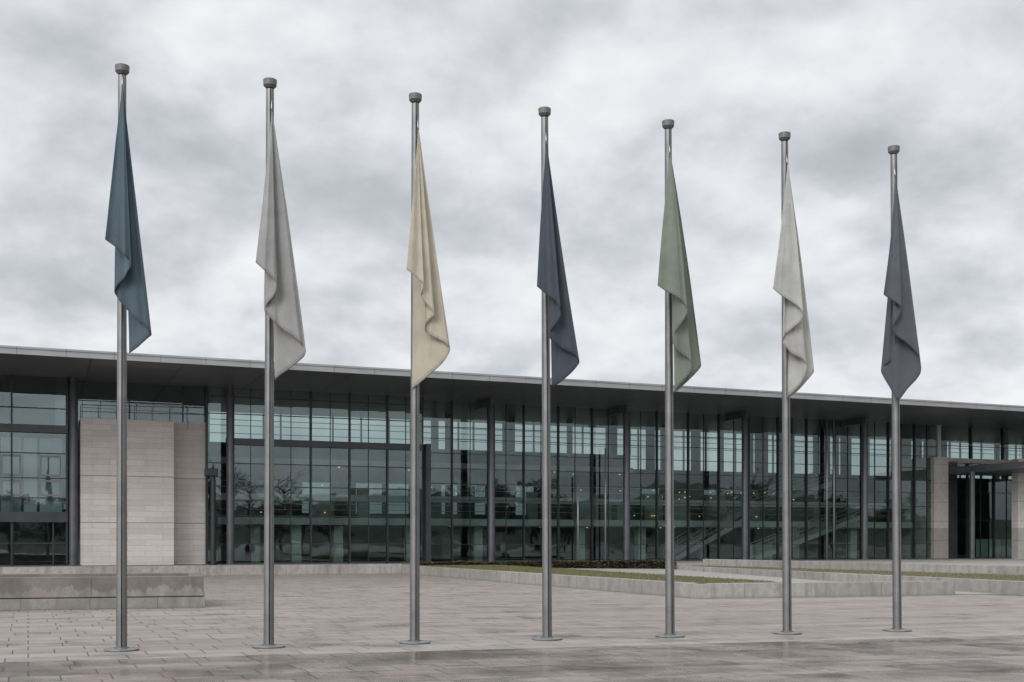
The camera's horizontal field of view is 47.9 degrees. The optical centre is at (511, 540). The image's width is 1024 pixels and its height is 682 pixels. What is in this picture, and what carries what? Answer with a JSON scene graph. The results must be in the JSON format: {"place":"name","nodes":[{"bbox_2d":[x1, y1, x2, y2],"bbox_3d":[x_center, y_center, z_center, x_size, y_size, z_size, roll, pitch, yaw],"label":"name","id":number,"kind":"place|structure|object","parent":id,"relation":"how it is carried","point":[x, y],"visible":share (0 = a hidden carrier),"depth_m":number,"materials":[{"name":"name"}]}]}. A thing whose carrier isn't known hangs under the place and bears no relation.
{"place":"outdoors","nodes":[
{"label":"outdoors","id":0,"kind":"place"},
{"bbox_2d":[0,574,1023,681],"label":"plaza","id":1,"kind":"structure","parent":0,"point":[343,628],"depth_m":20.02,"materials":[{"name":"stone"}]},
{"bbox_2d":[0,573,204,610],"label":"stone planter","id":2,"kind":"object","parent":1,"relation":"on","point":[71,591],"visible":1,"depth_m":28.58,"materials":[{"name":"grey"}]},
{"bbox_2d":[104,63,138,651],"bbox_3d":[-6.042,-2.833,17.843,0.524,9.057,0.524,0,0,0],"label":"flagpole","id":3,"kind":"object","parent":1,"relation":"on","point":[121,545],"visible":0.83,"depth_m":17.78,"materials":[{"name":"metal"}]},
{"bbox_2d":[105,74,151,352],"bbox_3d":[-5.795,-5.043,17.494,0.574,4.298,0.568,0,0,0],"label":"flag","id":4,"kind":"object","parent":3,"relation":"attached to","point":[122,235],"visible":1,"depth_m":17.54,"materials":[{"name":"blue fabric"}]},
{"bbox_2d":[0,564,401,575],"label":"terrace wall","id":5,"kind":"structure","parent":1,"relation":"on","point":[244,570],"depth_m":55.97,"materials":[{"name":"concrete"}]},
{"bbox_2d":[204,468,217,564],"bbox_3d":[-15.662,-1.257,59.975,0.640,4.994,0.500,0,0,-22],"label":"lamp post","id":6,"kind":"object","parent":5,"relation":"on","point":[212,473],"visible":1,"depth_m":59.89,"materials":[{"name":"metal"}]},
{"bbox_2d":[252,77,285,647],"bbox_3d":[-3.870,-2.831,18.378,0.524,9.053,0.524,0,0,0],"label":"flagpole","id":7,"kind":"object","parent":1,"relation":"on","point":[270,84],"visible":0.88,"depth_m":18.32,"materials":[{"name":"metal"}]},
{"bbox_2d":[256,99,305,378],"bbox_3d":[-3.593,-4.788,17.971,0.631,4.469,0.529,0,0,16],"label":"flag","id":8,"kind":"object","parent":7,"relation":"attached to","point":[276,264],"visible":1,"depth_m":18.05,"materials":[{"name":"grey fabric"}]},
{"bbox_2d":[399,92,430,643],"bbox_3d":[-1.610,-2.858,19.125,0.524,9.108,0.524,0,0,0],"label":"flagpole","id":9,"kind":"object","parent":1,"relation":"on","point":[415,99],"visible":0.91,"depth_m":19.06,"materials":[{"name":"metal"}]},
{"bbox_2d":[406,125,449,388],"bbox_3d":[-1.353,-4.747,18.789,0.690,4.482,0.539,0,0,0],"label":"flag","id":10,"kind":"object","parent":9,"relation":"attached to","point":[430,347],"visible":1,"depth_m":18.82,"materials":[{"name":"beige fabric"}]},
{"bbox_2d":[0,345,1023,566],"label":"exhibition hall","id":11,"kind":"structure","parent":1,"relation":"on","point":[339,502],"depth_m":72.21,"materials":[{"name":"glass"}]},
{"bbox_2d":[218,531,245,559],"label":"inner door","id":12,"kind":"structure","parent":11,"relation":"in","point":[239,536],"depth_m":72.37,"materials":[{"name":"paint"}]},
{"bbox_2d":[275,531,289,559],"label":"inner door","id":13,"kind":"structure","parent":11,"relation":"in","point":[282,551],"depth_m":73.52,"materials":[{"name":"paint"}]},
{"bbox_2d":[309,501,333,517],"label":"inner door","id":14,"kind":"structure","parent":11,"relation":"in","point":[318,508],"depth_m":74.46,"materials":[{"name":"grey glass"}]},
{"bbox_2d":[357,489,369,517],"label":"inner door","id":15,"kind":"structure","parent":11,"relation":"in","point":[359,491],"depth_m":75.54,"materials":[{"name":"grey glass"}]},
{"bbox_2d":[440,534,459,558],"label":"inner door","id":16,"kind":"structure","parent":11,"relation":"in","point":[445,550],"depth_m":77.82,"materials":[{"name":"grey glass"}]},
{"bbox_2d":[483,531,501,558],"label":"inner door","id":17,"kind":"structure","parent":11,"relation":"in","point":[498,534],"depth_m":79.11,"materials":[{"name":"paint"}]},
{"bbox_2d":[302,482,716,514],"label":"rear window","id":18,"kind":"structure","parent":11,"relation":"in","point":[479,490],"depth_m":77.01,"materials":[{"name":"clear glass"}]},
{"bbox_2d":[526,492,537,518],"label":"inner door","id":19,"kind":"structure","parent":11,"relation":"in","point":[531,512],"depth_m":80.16,"materials":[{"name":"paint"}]},
{"bbox_2d":[573,493,597,519],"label":"inner door","id":20,"kind":"structure","parent":11,"relation":"in","point":[582,507],"depth_m":81.72,"materials":[{"name":"grey glass"}]},
{"bbox_2d":[208,409,1017,478],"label":"rear window frame","id":21,"kind":"structure","parent":11,"relation":"in","point":[434,432],"depth_m":83.72,"materials":[{"name":"paint"}]},
{"bbox_2d":[606,505,622,519],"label":"inner door","id":22,"kind":"structure","parent":11,"relation":"in","point":[619,510],"depth_m":82.70,"materials":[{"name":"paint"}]},
{"bbox_2d":[642,494,662,519],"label":"inner door","id":23,"kind":"structure","parent":11,"relation":"in","point":[645,508],"depth_m":83.76,"materials":[{"name":"paint"}]},
{"bbox_2d":[674,495,686,520],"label":"inner door","id":24,"kind":"structure","parent":11,"relation":"in","point":[683,517],"depth_m":84.68,"materials":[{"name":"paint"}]},
{"bbox_2d":[704,495,725,520],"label":"inner door","id":25,"kind":"structure","parent":11,"relation":"in","point":[708,513],"depth_m":85.70,"materials":[{"name":"paint"}]},
{"bbox_2d":[750,500,764,520],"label":"inner door","id":26,"kind":"structure","parent":11,"relation":"in","point":[752,517],"depth_m":87.24,"materials":[{"name":"grey glass"}]},
{"bbox_2d":[775,535,781,556],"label":"inner door","id":27,"kind":"structure","parent":11,"relation":"in","point":[780,553],"depth_m":88.06,"materials":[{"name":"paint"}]},
{"bbox_2d":[811,501,830,521],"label":"inner door","id":28,"kind":"structure","parent":11,"relation":"in","point":[815,512],"depth_m":89.40,"materials":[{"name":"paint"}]},
{"bbox_2d":[36,555,1023,569],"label":"terrace","id":29,"kind":"structure","parent":1,"relation":"on","point":[688,563],"depth_m":70.33,"materials":[{"name":"grey concrete"}]},
{"bbox_2d":[532,106,561,640],"bbox_3d":[0.583,-2.869,19.806,0.524,9.129,0.524,0,0,0],"label":"flagpole","id":30,"kind":"object","parent":1,"relation":"on","point":[544,112],"visible":0.88,"depth_m":19.75,"materials":[{"name":"metal"}]},
{"bbox_2d":[537,138,578,386],"bbox_3d":[0.788,-4.815,19.394,0.609,4.367,0.569,0,0,17],"label":"flag","id":31,"kind":"object","parent":30,"relation":"attached to","point":[551,280],"visible":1,"depth_m":19.49,"materials":[{"name":"blue fabric"}]},
{"bbox_2d":[420,560,677,568],"bbox_3d":[2.184,1.366,62.276,15.136,0.660,1.036,0,0,-22],"label":"hedge","id":32,"kind":"object","parent":1,"relation":"on","point":[609,564],"visible":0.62,"depth_m":62.65,"materials":[{"name":"green plant"}]},
{"bbox_2d":[402,565,707,598],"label":"lawn wall","id":33,"kind":"structure","parent":1,"relation":"on","point":[657,587],"depth_m":41.32,"materials":[{"name":"concrete"}]},
{"bbox_2d":[421,564,773,582],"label":"lawn","id":34,"kind":"structure","parent":1,"relation":"on","point":[657,577],"depth_m":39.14,"materials":[{"name":"green plant"}]},
{"bbox_2d":[655,119,684,637],"bbox_3d":[2.782,-2.869,20.400,0.524,9.131,0.524,0,0,0],"label":"flagpole","id":35,"kind":"object","parent":1,"relation":"on","point":[667,125],"visible":0.87,"depth_m":20.34,"materials":[{"name":"metal"}]},
{"bbox_2d":[658,143,700,391],"bbox_3d":[2.889,-4.809,20.086,0.478,4.402,0.894,0,0,36],"label":"flag","id":36,"kind":"object","parent":35,"relation":"attached to","point":[674,277],"visible":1,"depth_m":20.06,"materials":[{"name":"green fabric"}]},
{"bbox_2d":[773,131,801,634],"bbox_3d":[5.007,-2.878,21.060,0.524,9.149,0.524,0,0,0],"label":"flagpole","id":37,"kind":"object","parent":1,"relation":"on","point":[784,137],"visible":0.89,"depth_m":21.00,"materials":[{"name":"metal"}]},
{"bbox_2d":[773,154,813,397],"bbox_3d":[5.072,-4.809,20.711,0.436,4.458,0.931,0,0,34],"label":"flag","id":38,"kind":"object","parent":37,"relation":"attached to","point":[788,286],"visible":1,"depth_m":20.71,"materials":[{"name":"fabric"}]},
{"bbox_2d":[696,581,954,598],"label":"lawn wall","id":39,"kind":"structure","parent":1,"relation":"on","point":[799,589],"depth_m":34.87,"materials":[{"name":"concrete"}]},
{"bbox_2d":[678,566,1023,595],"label":"terrace step wall","id":40,"kind":"structure","parent":1,"relation":"on","point":[1007,587],"depth_m":42.41,"materials":[{"name":"concrete"}]},
{"bbox_2d":[883,145,911,631],"bbox_3d":[7.225,-2.865,21.702,0.524,9.123,0.524,0,0,0],"label":"flagpole","id":41,"kind":"object","parent":1,"relation":"on","point":[893,151],"visible":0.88,"depth_m":21.64,"materials":[{"name":"metal"}]},
{"bbox_2d":[881,167,920,399],"bbox_3d":[7.184,-4.820,21.369,0.750,4.409,0.535,0,0,0],"label":"flag","id":42,"kind":"object","parent":41,"relation":"attached to","point":[901,367],"visible":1,"depth_m":21.36,"materials":[{"name":"fabric"}]},
{"bbox_2d":[0,0,1023,478],"label":"sky","id":43,"kind":"structure","parent":0,"point":[940,81],"materials":[{"name":"grey"}]},
{"bbox_2d":[557,568,1006,594],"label":"path","id":44,"kind":"structure","parent":0,"point":[707,574],"depth_m":51.47,"materials":[{"name":"grey concrete"}]},
{"bbox_2d":[689,565,1023,580],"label":"lawn","id":45,"kind":"structure","parent":0,"point":[937,574],"depth_m":43.43,"materials":[{"name":"green plant"}]},
{"bbox_2d":[703,559,1023,574],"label":"wall","id":46,"kind":"structure","parent":45,"relation":"on","point":[966,569],"depth_m":48.58,"materials":[{"name":"concrete"}]},
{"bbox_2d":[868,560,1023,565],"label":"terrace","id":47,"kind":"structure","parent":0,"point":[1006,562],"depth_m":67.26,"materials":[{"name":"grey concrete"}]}
]}

